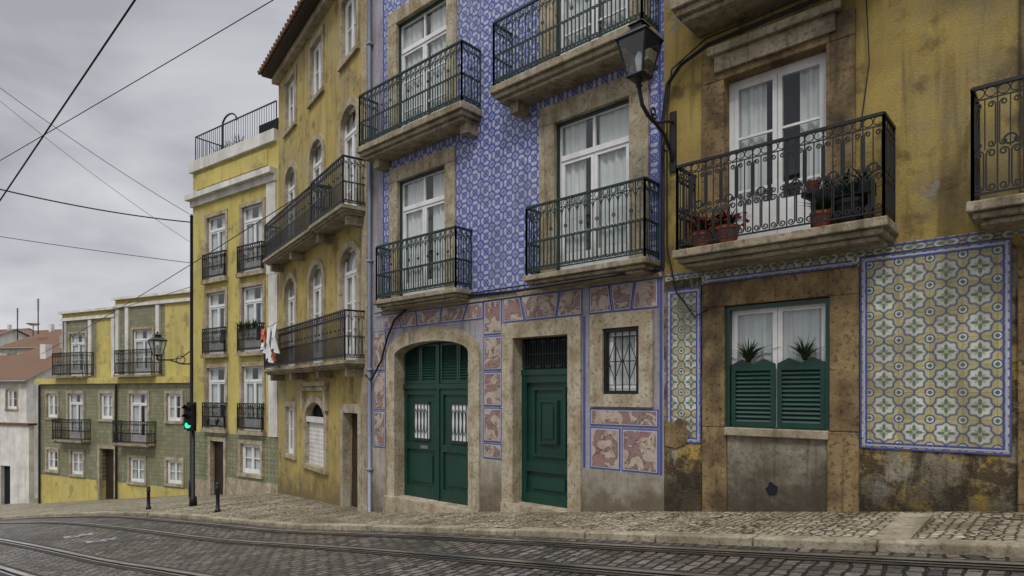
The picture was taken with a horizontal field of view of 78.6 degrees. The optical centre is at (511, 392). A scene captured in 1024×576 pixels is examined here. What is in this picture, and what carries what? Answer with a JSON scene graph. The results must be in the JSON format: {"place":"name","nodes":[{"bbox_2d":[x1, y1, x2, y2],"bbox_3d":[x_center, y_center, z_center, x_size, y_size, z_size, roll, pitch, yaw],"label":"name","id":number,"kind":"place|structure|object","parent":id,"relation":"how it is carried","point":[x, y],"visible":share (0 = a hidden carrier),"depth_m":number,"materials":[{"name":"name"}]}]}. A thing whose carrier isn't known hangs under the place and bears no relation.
{"place":"outdoors","nodes":[
{"label":"outdoors","id":0,"kind":"place"},
{"bbox_2d":[0,0,135,200],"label":"overhead wire","id":1,"kind":"object","parent":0,"point":[86,71],"visible":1,"depth_m":12.79,"materials":[{"name":"black metal"}]},
{"bbox_2d":[96,301,189,377],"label":"attic wall","id":2,"kind":"structure","parent":0,"point":[177,325],"depth_m":29.74,"materials":[{"name":"yellow paint"}]},
{"bbox_2d":[65,304,164,377],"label":"attic wall tiles","id":3,"kind":"object","parent":2,"relation":"attached to","point":[141,316],"visible":0.47,"depth_m":31.09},
{"bbox_2d":[68,326,154,375],"bbox_3d":[-20.436,-2.000,31.882,7.060,2.400,0.230,0,0,26],"label":"attic surround","id":4,"kind":"object","parent":3,"relation":"attached to","point":[136,328],"visible":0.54,"depth_m":30.97,"materials":[{"name":"beige stone"}]},
{"bbox_2d":[62,293,189,317],"bbox_3d":[-18.287,-4.290,33.438,10.500,0.675,4.950,0,0,26],"label":"attic frieze","id":5,"kind":"object","parent":2,"relation":"attached to","point":[138,300],"visible":0.25,"depth_m":31.10,"materials":[{"name":"white stone"}]},
{"bbox_2d":[0,0,299,329],"label":"sky","id":6,"kind":"structure","parent":0,"point":[147,130],"materials":[{"name":"grey"}]},
{"bbox_2d":[0,515,1023,575],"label":"road","id":7,"kind":"structure","parent":0,"point":[226,559],"depth_m":8.41,"materials":[{"name":"grey stone"}]},
{"bbox_2d":[62,533,118,542],"bbox_3d":[-9.071,3.118,13.431,1.750,0.131,0.650,0,0,42],"label":"road marking","id":8,"kind":"object","parent":7,"relation":"on","point":[92,541],"visible":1,"depth_m":13.27,"materials":[{"name":"paint"}]},
{"bbox_2d":[0,511,1023,556],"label":"kerb","id":9,"kind":"structure","parent":7,"relation":"on","point":[977,547],"depth_m":7.14,"materials":[{"name":"stone"}]},
{"bbox_2d":[0,515,1023,575],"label":"tram track","id":10,"kind":"structure","parent":7,"relation":"on","point":[28,573],"depth_m":8.08,"materials":[{"name":"metal"}]},
{"bbox_2d":[0,493,1023,540],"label":"pavement","id":11,"kind":"structure","parent":0,"point":[998,526],"depth_m":9.32,"materials":[{"name":"stone"}]},
{"bbox_2d":[40,475,188,502],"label":"base wall","id":12,"kind":"structure","parent":11,"relation":"on","point":[54,489],"depth_m":32.59,"materials":[{"name":"yellow paint"}]},
{"bbox_2d":[39,383,189,488],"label":"tiled wall","id":13,"kind":"structure","parent":12,"relation":"on","point":[172,440],"depth_m":31.28,"materials":[{"name":"green tile"}]},
{"bbox_2d":[38,384,116,503],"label":"drain pipes","id":14,"kind":"object","parent":13,"relation":"attached to","point":[39,443],"visible":0.65,"depth_m":34.18,"materials":[{"name":"black metal"}]},
{"bbox_2d":[51,374,161,447],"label":"balcony slabs","id":15,"kind":"structure","parent":13,"relation":"attached to","point":[134,445],"depth_m":30.64,"materials":[{"name":"beige stone"}]},
{"bbox_2d":[52,348,161,444],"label":"balcony railings","id":16,"kind":"object","parent":13,"relation":"attached to","point":[130,359],"visible":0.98,"depth_m":30.73,"materials":[{"name":"black metal"}]},
{"bbox_2d":[106,449,113,498],"bbox_3d":[-20.375,4.425,32.008,1.200,3.150,0.050,0,0,26],"label":"front door","id":17,"kind":"structure","parent":13,"relation":"attached to","point":[109,473],"depth_m":32.10,"materials":[{"name":"brown wood"}]},
{"bbox_2d":[34,376,189,383],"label":"cornice","id":18,"kind":"structure","parent":13,"relation":"attached to","point":[166,379],"depth_m":31.13,"materials":[{"name":"yellow paint"}]},
{"bbox_2d":[44,391,184,499],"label":"window surrounds","id":19,"kind":"object","parent":13,"relation":"attached to","point":[99,465],"visible":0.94,"depth_m":31.46,"materials":[{"name":"beige stone"}]},
{"bbox_2d":[48,329,181,483],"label":"window frames","id":20,"kind":"structure","parent":13,"relation":"attached to","point":[135,437],"depth_m":31.67,"materials":[{"name":"white wood"}]},
{"bbox_2d":[51,330,181,479],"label":"curtains","id":21,"kind":"object","parent":20,"relation":"in","point":[137,398],"visible":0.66,"depth_m":30.96,"materials":[{"name":"white fabric"}]},
{"bbox_2d":[146,486,150,508],"bbox_3d":[-10.556,3.046,18.174,0.150,0.680,0.150,0,0,42],"label":"bollard","id":22,"kind":"object","parent":11,"relation":"on","point":[148,490],"visible":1,"depth_m":18.13,"materials":[{"name":"black metal"}]},
{"bbox_2d":[182,402,196,505],"bbox_3d":[-9.308,1.787,18.100,0.300,3.030,0.490,0,0,7],"label":"traffic light","id":23,"kind":"object","parent":11,"relation":"on","point":[189,415],"visible":1,"depth_m":18.15,"materials":[{"name":"black metal"}]},
{"bbox_2d":[189,214,193,496],"bbox_3d":[-11.760,-1.342,22.968,0.200,10.400,0.190,0,0,42],"label":"utility pole","id":24,"kind":"object","parent":11,"relation":"on","point":[191,307],"visible":0.7,"depth_m":22.92,"materials":[{"name":"black metal"}]},
{"bbox_2d":[0,189,189,222],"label":"overhead wire","id":25,"kind":"object","parent":24,"relation":"attached to","point":[92,208],"visible":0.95,"depth_m":20.76,"materials":[{"name":"black metal"}]},
{"bbox_2d":[147,331,189,364],"bbox_3d":[-12.639,-1.637,22.954,1.664,1.233,0.682,0,0,20],"label":"street lamp","id":26,"kind":"object","parent":24,"relation":"attached to","point":[157,337],"visible":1,"depth_m":23.04,"materials":[{"name":"black metal"}]},
{"bbox_2d":[42,188,310,353],"bbox_3d":[-15.843,-4.172,26.546,31.503,3.829,0.028,0,0,41],"label":"overhead wire","id":27,"kind":"object","parent":24,"relation":"attached to","point":[185,267],"visible":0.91,"depth_m":22.90,"materials":[{"name":"black metal"}]},
{"bbox_2d":[215,482,220,511],"bbox_3d":[-7.667,2.720,16.303,0.150,0.780,0.150,0,0,42],"label":"bollard","id":28,"kind":"object","parent":11,"relation":"on","point":[217,488],"visible":1,"depth_m":16.26,"materials":[{"name":"black metal"}]},
{"bbox_2d":[356,0,663,512],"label":"blue tiled townhouse","id":29,"kind":"structure","parent":11,"relation":"on","point":[509,152],"depth_m":11.56,"materials":[{"name":"tile"}]},
{"bbox_2d":[0,0,272,160],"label":"overhead wire","id":30,"kind":"object","parent":29,"relation":"attached to","point":[145,75],"visible":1,"depth_m":14.82,"materials":[{"name":"black metal"}]},
{"bbox_2d":[403,341,467,504],"bbox_3d":[-1.535,0.610,13.289,2.350,3.380,0.105,0,0,42],"label":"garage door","id":31,"kind":"structure","parent":29,"relation":"in","point":[436,373],"depth_m":13.33,"materials":[{"name":"green paint"}]},
{"bbox_2d":[423,0,601,369],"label":"window interior","id":32,"kind":"structure","parent":29,"relation":"in","point":[589,125],"depth_m":11.32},
{"bbox_2d":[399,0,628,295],"bbox_3d":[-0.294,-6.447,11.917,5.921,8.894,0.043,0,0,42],"label":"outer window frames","id":33,"kind":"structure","parent":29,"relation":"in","point":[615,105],"depth_m":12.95,"materials":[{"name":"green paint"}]},
{"bbox_2d":[402,0,635,390],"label":"window frames","id":34,"kind":"structure","parent":29,"relation":"in","point":[594,152],"depth_m":10.87,"materials":[{"name":"white paint"}]},
{"bbox_2d":[521,368,566,507],"bbox_3d":[0.669,0.808,11.291,1.260,2.455,0.110,0,0,42],"label":"entrance door","id":35,"kind":"structure","parent":29,"relation":"in","point":[544,391],"depth_m":11.34,"materials":[{"name":"green paint"}]},
{"bbox_2d":[872,513,933,549],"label":"stone gutter slab","id":36,"kind":"structure","parent":11,"relation":"on","point":[905,526],"depth_m":6.23,"materials":[{"name":"beige stone"}]},
{"bbox_3d":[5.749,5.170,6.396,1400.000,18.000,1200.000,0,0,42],"label":"ground","id":37,"kind":"structure","parent":0,"visible":0},
{"bbox_2d":[0,425,33,503],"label":"wall","id":38,"kind":"structure","parent":37,"relation":"on","point":[17,449],"depth_m":36.25,"materials":[{"name":"white paint"}]},
{"bbox_2d":[4,466,9,503],"bbox_3d":[-29.622,5.649,36.922,0.900,2.700,0.080,0,0,22],"label":"doorway","id":39,"kind":"structure","parent":38,"relation":"attached to","point":[6,484],"depth_m":36.96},
{"bbox_2d":[0,422,36,425],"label":"coping","id":40,"kind":"object","parent":38,"relation":"on","point":[13,423],"visible":1,"depth_m":36.16,"materials":[{"name":"ceramic"}]},
{"bbox_2d":[0,348,34,354],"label":"walls","id":41,"kind":"structure","parent":37,"relation":"on","point":[5,351],"depth_m":60.32,"materials":[{"name":"white paint"}]},
{"bbox_2d":[26,381,38,497],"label":"side walls","id":42,"kind":"structure","parent":37,"relation":"on","point":[31,402],"depth_m":42.67,"materials":[{"name":"white paint"}]},
{"bbox_2d":[0,382,25,422],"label":"walls","id":43,"kind":"structure","parent":42,"relation":"attached to","point":[19,416],"depth_m":42.34,"materials":[{"name":"white paint"}]},
{"bbox_2d":[4,388,18,410],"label":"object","id":44,"kind":"object","parent":43,"relation":"attached to","point":[6,399],"visible":0.5,"depth_m":42.48,"materials":[{"name":"stone"}]},
{"bbox_2d":[8,390,16,408],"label":"window frames","id":45,"kind":"structure","parent":43,"relation":"attached to","point":[13,406],"depth_m":42.53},
{"bbox_2d":[10,391,11,405],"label":"curtains","id":46,"kind":"object","parent":45,"relation":"attached to","point":[10,398],"visible":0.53,"depth_m":42.65,"materials":[{"name":"white fabric"}]},
{"bbox_2d":[15,391,16,405],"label":"window interior","id":47,"kind":"object","parent":43,"relation":"attached to","point":[15,398],"depth_m":42.74,"materials":[{"name":"grey glass"}]},
{"bbox_2d":[0,354,61,379],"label":"roof","id":48,"kind":"structure","parent":42,"relation":"on","point":[19,367],"depth_m":44.36,"materials":[{"name":"tile"}]},
{"bbox_2d":[0,380,25,381],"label":"gutter","id":49,"kind":"object","parent":48,"relation":"attached to","point":[12,380],"visible":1,"depth_m":41.93,"materials":[{"name":"metal"}]},
{"bbox_2d":[27,362,61,380],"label":"gables","id":50,"kind":"object","parent":42,"relation":"on","point":[47,373],"visible":0.2,"depth_m":43.43,"materials":[{"name":"white paint"}]},
{"bbox_2d":[40,344,51,358],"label":"chimney","id":51,"kind":"object","parent":42,"relation":"on","point":[45,348],"visible":0.36,"depth_m":45.34,"materials":[{"name":"white paint"}]},
{"bbox_2d":[184,100,278,495],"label":"yellow townhouse","id":52,"kind":"structure","parent":37,"relation":"on","point":[235,295],"depth_m":22.49,"materials":[{"name":"paint"}]},
{"bbox_2d":[1,88,188,213],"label":"overhead wire","id":53,"kind":"object","parent":52,"relation":"attached to","point":[90,151],"visible":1,"depth_m":21.72,"materials":[{"name":"black metal"}]},
{"bbox_2d":[0,236,189,262],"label":"overhead wire","id":54,"kind":"object","parent":52,"relation":"attached to","point":[94,250],"visible":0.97,"depth_m":22.56,"materials":[{"name":"black metal"}]},
{"bbox_2d":[0,101,189,241],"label":"overhead wire","id":55,"kind":"object","parent":52,"relation":"attached to","point":[89,171],"visible":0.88,"depth_m":21.65,"materials":[{"name":"black metal"}]},
{"bbox_2d":[61,287,189,324],"bbox_3d":[-16.421,-4.321,28.396,26.457,0.778,0.023,0,0,39],"label":"overhead wire","id":56,"kind":"object","parent":52,"relation":"attached to","point":[149,299],"visible":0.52,"depth_m":28.18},
{"bbox_2d":[215,441,222,494],"bbox_3d":[-10.795,3.050,23.302,0.900,2.500,0.050,0,0,35],"label":"front door","id":57,"kind":"structure","parent":52,"relation":"in","point":[218,445],"depth_m":23.36,"materials":[{"name":"brown wood"}]},
{"bbox_2d":[209,203,261,473],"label":"window frames","id":58,"kind":"structure","parent":52,"relation":"in","point":[220,346],"depth_m":22.27,"materials":[{"name":"white paint"}]},
{"bbox_2d":[217,208,260,417],"bbox_3d":[-9.831,-1.850,22.777,3.612,9.392,0.010,0,0,35],"label":"window interior","id":59,"kind":"structure","parent":52,"relation":"in","point":[255,211],"depth_m":22.36,"materials":[{"name":"grey glass"}]},
{"bbox_2d":[257,0,367,510],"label":"ochre arched townhouse","id":60,"kind":"structure","parent":37,"relation":"on","point":[314,67],"depth_m":16.88,"materials":[{"name":"paint"}]},
{"bbox_2d":[260,321,279,362],"bbox_3d":[-7.268,-1.448,18.700,0.160,1.155,2.200,0,0,-35],"label":"hanging laundry","id":61,"kind":"object","parent":60,"relation":"hanging from","point":[269,344],"visible":1,"depth_m":18.54,"materials":[{"name":"white fabric"}]},
{"bbox_2d":[288,0,355,453],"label":"window frames","id":62,"kind":"structure","parent":60,"relation":"in","point":[352,134],"depth_m":16.01,"materials":[{"name":"white paint"}]},
{"bbox_2d":[314,117,355,416],"bbox_3d":[-5.292,-3.975,17.793,0.120,11.842,6.302,0,0,-35],"label":"window interior","id":63,"kind":"structure","parent":60,"relation":"in","point":[318,412],"depth_m":18.14,"materials":[{"name":"black"}]},
{"bbox_2d":[352,413,356,506],"bbox_3d":[-3.770,1.800,15.531,0.080,2.600,1.000,0,0,-35],"label":"front door","id":64,"kind":"structure","parent":60,"relation":"in","point":[354,415],"depth_m":15.76,"materials":[{"name":"brown wood"}]},
{"bbox_2d":[661,0,1023,511],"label":"mustard townhouse","id":65,"kind":"structure","parent":37,"relation":"on","point":[867,364],"depth_m":7.72,"materials":[{"name":"paint"}]},
{"bbox_2d":[614,16,676,172],"bbox_3d":[2.008,-4.240,8.921,0.500,1.880,1.254,0,0,42],"label":"street lamp","id":66,"kind":"object","parent":65,"relation":"attached to","point":[639,36],"visible":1,"depth_m":8.64,"materials":[{"name":"black metal"}]},
{"bbox_2d":[681,211,719,246],"bbox_3d":[2.675,-2.253,8.766,0.751,0.535,0.713,0,0,4],"label":"potted plant","id":67,"kind":"object","parent":65,"relation":"on","point":[702,225],"visible":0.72,"depth_m":8.67,"materials":[{"name":"red plant"}]},
{"bbox_2d":[706,208,754,242],"bbox_3d":[2.936,-2.244,8.519,0.719,0.517,0.654,0,0,42],"label":"potted plant","id":68,"kind":"object","parent":65,"relation":"on","point":[724,221],"visible":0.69,"depth_m":8.40,"materials":[{"name":"red plant"}]},
{"bbox_2d":[729,52,825,428],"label":"window frames","id":69,"kind":"structure","parent":65,"relation":"in","point":[777,75],"depth_m":8.52,"materials":[{"name":"white paint"}]},
{"bbox_2d":[767,72,799,200],"bbox_3d":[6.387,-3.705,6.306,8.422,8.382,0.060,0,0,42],"label":"window interior","id":70,"kind":"structure","parent":65,"relation":"in","point":[791,82],"depth_m":8.63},
{"bbox_2d":[801,179,820,227],"bbox_3d":[3.749,-2.301,7.791,0.320,0.633,0.320,0,0,42],"label":"potted plant","id":71,"kind":"object","parent":65,"relation":"on","point":[808,196],"visible":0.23,"depth_m":7.74,"materials":[{"name":"green plant"}]},
{"bbox_2d":[801,193,837,226],"bbox_3d":[3.777,-2.209,7.640,0.638,0.449,0.528,0,0,-25],"label":"potted plant","id":72,"kind":"object","parent":65,"relation":"on","point":[819,205],"visible":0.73,"depth_m":7.56,"materials":[{"name":"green plant"}]},
{"bbox_2d":[816,165,881,217],"bbox_3d":[4.032,-2.349,7.531,0.897,0.728,0.566,0,0,42],"label":"planter box","id":73,"kind":"object","parent":65,"relation":"on","point":[867,189],"visible":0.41,"depth_m":7.42,"materials":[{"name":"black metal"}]},
{"bbox_2d":[829,176,881,222],"bbox_3d":[4.051,-2.286,7.471,0.748,0.603,0.766,0,0,8],"label":"potted plant","id":74,"kind":"object","parent":65,"relation":"on","point":[847,202],"visible":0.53,"depth_m":7.38,"materials":[{"name":"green plant"}]},
{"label":"side walls","id":75,"kind":"object","parent":37,"relation":"on","visible":0},
{"bbox_2d":[21,329,61,335],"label":"roof","id":76,"kind":"structure","parent":75,"relation":"on","point":[43,332],"depth_m":92.69,"materials":[{"name":"tile"}]},
{"bbox_2d":[49,324,54,331],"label":"chimney","id":77,"kind":"object","parent":75,"relation":"on","point":[51,327],"visible":0.36,"depth_m":92.55,"materials":[{"name":"white paint"}]},
{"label":"side walls","id":78,"kind":"object","parent":37,"relation":"on","visible":0},
{"bbox_2d":[0,330,27,345],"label":"gables","id":79,"kind":"object","parent":78,"relation":"on","point":[8,337],"visible":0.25,"depth_m":71.10,"materials":[{"name":"white paint"}]},
{"bbox_2d":[0,329,29,336],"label":"roof","id":80,"kind":"structure","parent":78,"relation":"on","point":[3,331],"depth_m":71.84,"materials":[{"name":"ceramic"}]},
{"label":"side walls","id":81,"kind":"object","parent":37,"relation":"on","visible":0},
{"bbox_2d":[58,289,189,376],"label":"attic trim","id":82,"kind":"structure","parent":81,"relation":"on","point":[115,332],"depth_m":31.45,"materials":[{"name":"white paint"}]},
{"bbox_2d":[56,331,179,477],"bbox_3d":[-20.184,0.650,31.943,10.992,7.492,0.100,0,0,26],"label":"window interior","id":83,"kind":"object","parent":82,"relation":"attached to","point":[143,396],"depth_m":30.99,"materials":[{"name":"grey glass"}]},
{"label":"side walls","id":84,"kind":"object","parent":37,"relation":"on","visible":0},
{"bbox_2d":[18,345,61,354],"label":"roof","id":85,"kind":"structure","parent":84,"relation":"on","point":[55,349],"depth_m":52.50,"materials":[{"name":"tile"}]},
{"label":"side walls","id":86,"kind":"object","parent":37,"relation":"on","visible":0},
{"bbox_2d":[0,335,59,347],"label":"roof","id":87,"kind":"structure","parent":86,"relation":"on","point":[38,340],"depth_m":61.86,"materials":[{"name":"tile"}]},
{"bbox_2d":[16,308,18,339],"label":"television antenna","id":88,"kind":"object","parent":87,"relation":"on","point":[17,309],"visible":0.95,"depth_m":65.95,"materials":[{"name":"black metal"}]},
{"bbox_2d":[0,347,37,348],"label":"gutter","id":89,"kind":"object","parent":87,"relation":"attached to","point":[19,348],"visible":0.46,"depth_m":59.83,"materials":[{"name":"metal"}]},
{"bbox_2d":[26,323,39,335],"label":"satellite dish","id":90,"kind":"object","parent":87,"relation":"on","point":[33,324],"visible":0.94,"depth_m":61.84,"materials":[{"name":"white paint"}]},
{"bbox_2d":[36,299,39,333],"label":"television antenna","id":91,"kind":"object","parent":87,"relation":"on","point":[38,306],"visible":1,"depth_m":59.98,"materials":[{"name":"black metal"}]},
{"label":"side walls","id":92,"kind":"object","parent":37,"relation":"on","visible":0},
{"bbox_2d":[0,328,32,330],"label":"roof","id":93,"kind":"structure","parent":92,"relation":"on","point":[22,329],"depth_m":112.13,"materials":[{"name":"ceramic"}]}
]}

